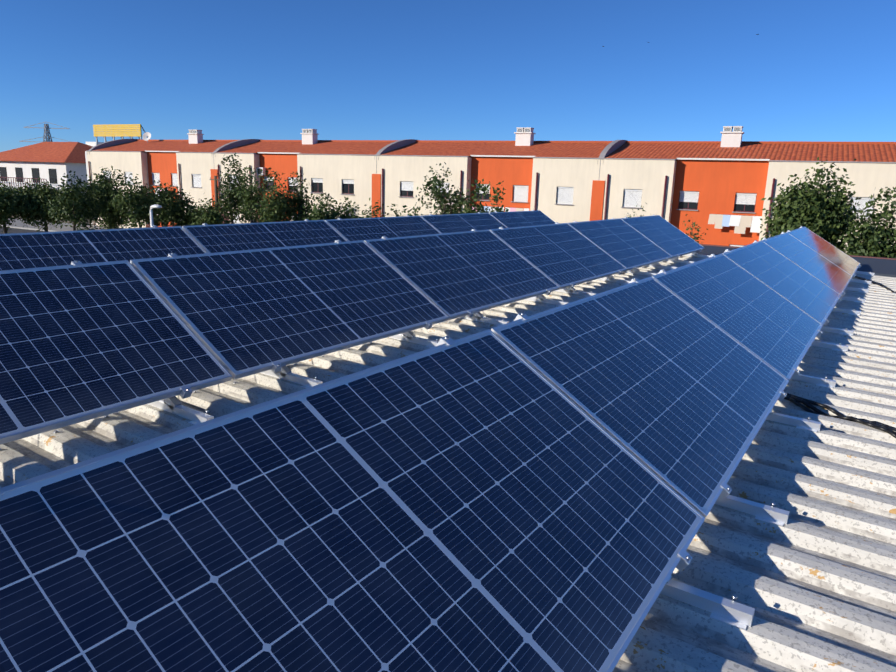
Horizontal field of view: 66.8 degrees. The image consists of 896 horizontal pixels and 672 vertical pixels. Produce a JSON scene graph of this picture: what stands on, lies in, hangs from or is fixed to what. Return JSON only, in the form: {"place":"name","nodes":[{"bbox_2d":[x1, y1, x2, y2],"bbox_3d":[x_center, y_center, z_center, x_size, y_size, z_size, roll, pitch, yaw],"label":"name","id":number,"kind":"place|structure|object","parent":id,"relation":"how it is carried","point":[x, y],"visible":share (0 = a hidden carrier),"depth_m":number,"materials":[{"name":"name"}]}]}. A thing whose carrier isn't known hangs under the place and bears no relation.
{"place":"outdoors","nodes":[
{"label":"outdoors","id":0,"kind":"place"},
{"bbox_2d":[0,142,92,216],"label":"house","id":1,"kind":"structure","parent":0,"point":[52,163],"depth_m":71.93,"materials":[{"name":"white paint"}]},
{"bbox_2d":[12,215,89,223],"bbox_3d":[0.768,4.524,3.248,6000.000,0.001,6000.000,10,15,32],"label":"ground","id":2,"kind":"structure","parent":0,"point":[58,221],"depth_m":66.17,"materials":[{"name":"grey"}]},
{"bbox_2d":[19,122,70,141],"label":"pylon","id":3,"kind":"object","parent":2,"relation":"on","point":[47,128],"visible":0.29,"depth_m":349.66,"materials":[{"name":"silver metal"}]},
{"bbox_2d":[150,204,161,225],"bbox_3d":[-15.090,-5.108,35.308,0.517,3.421,1.852,-5,15,-29],"label":"vent pipe","id":4,"kind":"object","parent":2,"relation":"on","point":[151,212],"visible":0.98,"depth_m":35.61,"materials":[{"name":"white metal"}]},
{"bbox_2d":[85,151,895,252],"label":"terrace houses","id":5,"kind":"structure","parent":2,"relation":"on","point":[559,190],"depth_m":40.93,"materials":[{"name":"red"}]},
{"bbox_2d":[155,188,761,233],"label":"laundry lines","id":6,"kind":"object","parent":5,"relation":"attached to","point":[740,223],"visible":0.48,"depth_m":36.67,"materials":[{"name":"white fabric"}]},
{"bbox_2d":[88,126,895,163],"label":"terrace roof and chimneys","id":7,"kind":"structure","parent":5,"relation":"on","point":[730,145],"depth_m":43.25,"materials":[{"name":"tile"}]},
{"bbox_2d":[142,132,150,142],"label":"satellite dish","id":8,"kind":"object","parent":7,"relation":"on","point":[146,134],"visible":0.85,"depth_m":61.38,"materials":[{"name":"silver metal"}]},
{"bbox_2d":[683,214,707,242],"bbox_3d":[8.669,-2.291,24.680,1.298,4.202,1.322,10,15,32],"label":"shrub","id":9,"kind":"object","parent":2,"relation":"on","point":[692,233],"visible":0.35,"depth_m":24.39,"materials":[{"name":"green plant"}]},
{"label":"hall walls","id":10,"kind":"object","parent":2,"relation":"on","visible":0},
{"bbox_2d":[696,244,895,276],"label":"parapet","id":11,"kind":"structure","parent":10,"relation":"on","point":[879,266],"depth_m":12.70,"materials":[{"name":"grey concrete"}]},
{"bbox_2d":[0,218,106,233],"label":"street","id":12,"kind":"structure","parent":0,"point":[19,227],"depth_m":57.19,"materials":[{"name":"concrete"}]},
{"bbox_2d":[0,183,34,233],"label":"tree","id":13,"kind":"object","parent":12,"relation":"on","point":[9,207],"visible":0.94,"depth_m":45.99,"materials":[{"name":"green plant"}]},
{"bbox_2d":[14,177,65,231],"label":"tree","id":14,"kind":"object","parent":12,"relation":"on","point":[39,194],"visible":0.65,"depth_m":46.87,"materials":[{"name":"green plant"}]},
{"bbox_2d":[43,170,102,230],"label":"tree","id":15,"kind":"object","parent":12,"relation":"on","point":[74,203],"visible":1,"depth_m":42.83,"materials":[{"name":"green plant"}]},
{"bbox_2d":[81,166,129,228],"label":"tree","id":16,"kind":"object","parent":12,"relation":"on","point":[111,219],"visible":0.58,"depth_m":45.49,"materials":[{"name":"green plant"}]},
{"bbox_2d":[107,172,162,228],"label":"tree","id":17,"kind":"object","parent":12,"relation":"on","point":[137,207],"visible":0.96,"depth_m":41.47,"materials":[{"name":"green plant"}]},
{"bbox_2d":[141,180,192,226],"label":"tree","id":18,"kind":"object","parent":12,"relation":"on","point":[170,200],"visible":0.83,"depth_m":44.59,"materials":[{"name":"green plant"}]},
{"bbox_2d":[163,195,205,226],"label":"tree","id":19,"kind":"object","parent":12,"relation":"on","point":[186,219],"visible":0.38,"depth_m":44.99,"materials":[{"name":"green plant"}]},
{"bbox_2d":[189,198,230,225],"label":"bush","id":20,"kind":"object","parent":12,"relation":"on","point":[210,216],"visible":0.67,"depth_m":41.79,"materials":[{"name":"green plant"}]},
{"bbox_2d":[213,152,251,223],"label":"tree","id":21,"kind":"object","parent":12,"relation":"on","point":[230,200],"visible":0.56,"depth_m":44.21,"materials":[{"name":"green plant"}]},
{"bbox_2d":[232,163,269,222],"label":"tree","id":22,"kind":"object","parent":12,"relation":"on","point":[250,202],"visible":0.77,"depth_m":42.54,"materials":[{"name":"green plant"}]},
{"bbox_2d":[251,168,302,222],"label":"tree","id":23,"kind":"object","parent":12,"relation":"on","point":[278,211],"visible":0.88,"depth_m":40.19,"materials":[{"name":"green plant"}]},
{"bbox_2d":[278,171,314,220],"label":"tree","id":24,"kind":"object","parent":12,"relation":"on","point":[298,199],"visible":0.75,"depth_m":40.91,"materials":[{"name":"green plant"}]},
{"bbox_2d":[194,176,434,214],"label":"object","id":25,"kind":"object","parent":12,"relation":"on","point":[215,179],"visible":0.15,"depth_m":43.88,"materials":[{"name":"wood"}]},
{"bbox_2d":[302,193,342,220],"bbox_3d":[-6.900,-5.704,36.863,3.072,4.419,2.843,10,15,32],"label":"bush","id":26,"kind":"object","parent":12,"relation":"on","point":[325,214],"visible":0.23,"depth_m":36.30,"materials":[{"name":"green plant"}]},
{"bbox_2d":[326,197,362,219],"bbox_3d":[-5.657,-5.575,37.244,2.344,4.072,2.711,3,13,4],"label":"bush","id":27,"kind":"object","parent":12,"relation":"on","point":[347,216],"visible":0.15,"depth_m":36.83,"materials":[{"name":"green plant"}]},
{"bbox_2d":[362,198,385,217],"bbox_3d":[-3.927,-5.394,36.691,2.164,4.087,2.106,1,13,-2],"label":"tree","id":28,"kind":"object","parent":12,"relation":"on","point":[374,213],"visible":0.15,"depth_m":36.35,"materials":[{"name":"green plant"}]},
{"bbox_2d":[383,204,406,216],"bbox_3d":[-2.835,-5.303,37.121,1.735,3.786,1.578,4,13,10],"label":"tree","id":29,"kind":"object","parent":12,"relation":"on","point":[397,214],"visible":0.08,"depth_m":36.83,"materials":[{"name":"green plant"}]},
{"bbox_2d":[405,204,422,215],"bbox_3d":[-1.567,-4.675,34.293,1.816,3.908,1.637,10,15,32],"label":"tree","id":30,"kind":"object","parent":12,"relation":"on","point":[415,210],"visible":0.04,"depth_m":34.04,"materials":[{"name":"green plant"}]},
{"bbox_2d":[416,162,473,214],"bbox_3d":[-0.161,-6.284,36.747,3.300,6.028,2.887,10,15,32],"label":"tree","id":31,"kind":"object","parent":12,"relation":"on","point":[438,195],"visible":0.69,"depth_m":36.27,"materials":[{"name":"green plant"}]},
{"bbox_2d":[455,178,493,213],"bbox_3d":[1.349,-5.492,34.779,2.284,5.455,2.119,5,13,12],"label":"tree","id":32,"kind":"object","parent":12,"relation":"on","point":[477,208],"visible":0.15,"depth_m":34.39,"materials":[{"name":"green plant"}]},
{"bbox_2d":[481,181,509,211],"bbox_3d":[2.605,-5.723,36.590,2.019,5.176,2.020,10,15,32],"label":"shrub","id":33,"kind":"object","parent":12,"relation":"on","point":[496,199],"visible":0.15,"depth_m":36.31,"materials":[{"name":"green plant"}]},
{"bbox_2d":[624,203,646,217],"bbox_3d":[8.800,-3.876,31.129,1.840,4.411,2.014,10,15,32],"label":"tree","id":34,"kind":"object","parent":12,"relation":"on","point":[634,212],"visible":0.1,"depth_m":30.72,"materials":[{"name":"green plant"}]},
{"bbox_2d":[760,157,868,252],"bbox_3d":[14.868,-4.043,28.026,4.415,6.516,3.554,-6,15,-31],"label":"tree","id":35,"kind":"object","parent":12,"relation":"on","point":[816,210],"visible":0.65,"depth_m":27.01,"materials":[{"name":"green plant"}]},
{"bbox_2d":[839,187,895,257],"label":"tree","id":36,"kind":"object","parent":12,"relation":"on","point":[872,241],"visible":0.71,"depth_m":25.72,"materials":[{"name":"green plant"}]},
{"bbox_2d":[86,124,149,146],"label":"billboard","id":37,"kind":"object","parent":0,"point":[115,130],"depth_m":100.51,"materials":[{"name":"yellow paint"}]},
{"bbox_2d":[0,255,895,671],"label":"corrugated roof sheet","id":38,"kind":"object","parent":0,"point":[812,581],"visible":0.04,"depth_m":2.82,"materials":[{"name":"white metal"}]},
{"bbox_2d":[0,210,555,270],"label":"solar row","id":39,"kind":"object","parent":38,"relation":"on","point":[34,250],"visible":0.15,"depth_m":7.16,"materials":[{"name":"blue glass"}]},
{"bbox_2d":[0,257,680,449],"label":"roof fixings","id":40,"kind":"object","parent":38,"relation":"on","point":[106,416],"visible":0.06,"depth_m":4.31,"materials":[{"name":"silver metal"}]},
{"bbox_2d":[0,214,709,443],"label":"solar row","id":41,"kind":"object","parent":38,"relation":"on","point":[80,342],"visible":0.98,"depth_m":4.15,"materials":[{"name":"blue glass"}]},
{"bbox_2d":[0,226,874,671],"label":"solar row","id":42,"kind":"object","parent":38,"relation":"on","point":[546,490],"visible":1,"depth_m":1.73,"materials":[{"name":"blue glass"}]},
{"bbox_2d":[784,276,895,437],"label":"electrical cables","id":43,"kind":"object","parent":38,"relation":"on","point":[888,429],"visible":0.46,"depth_m":3.97,"materials":[{"name":"black rubber"}]},
{"bbox_2d":[0,0,895,151],"label":"sky","id":44,"kind":"structure","parent":0,"point":[469,70],"materials":[{"name":"blue"}]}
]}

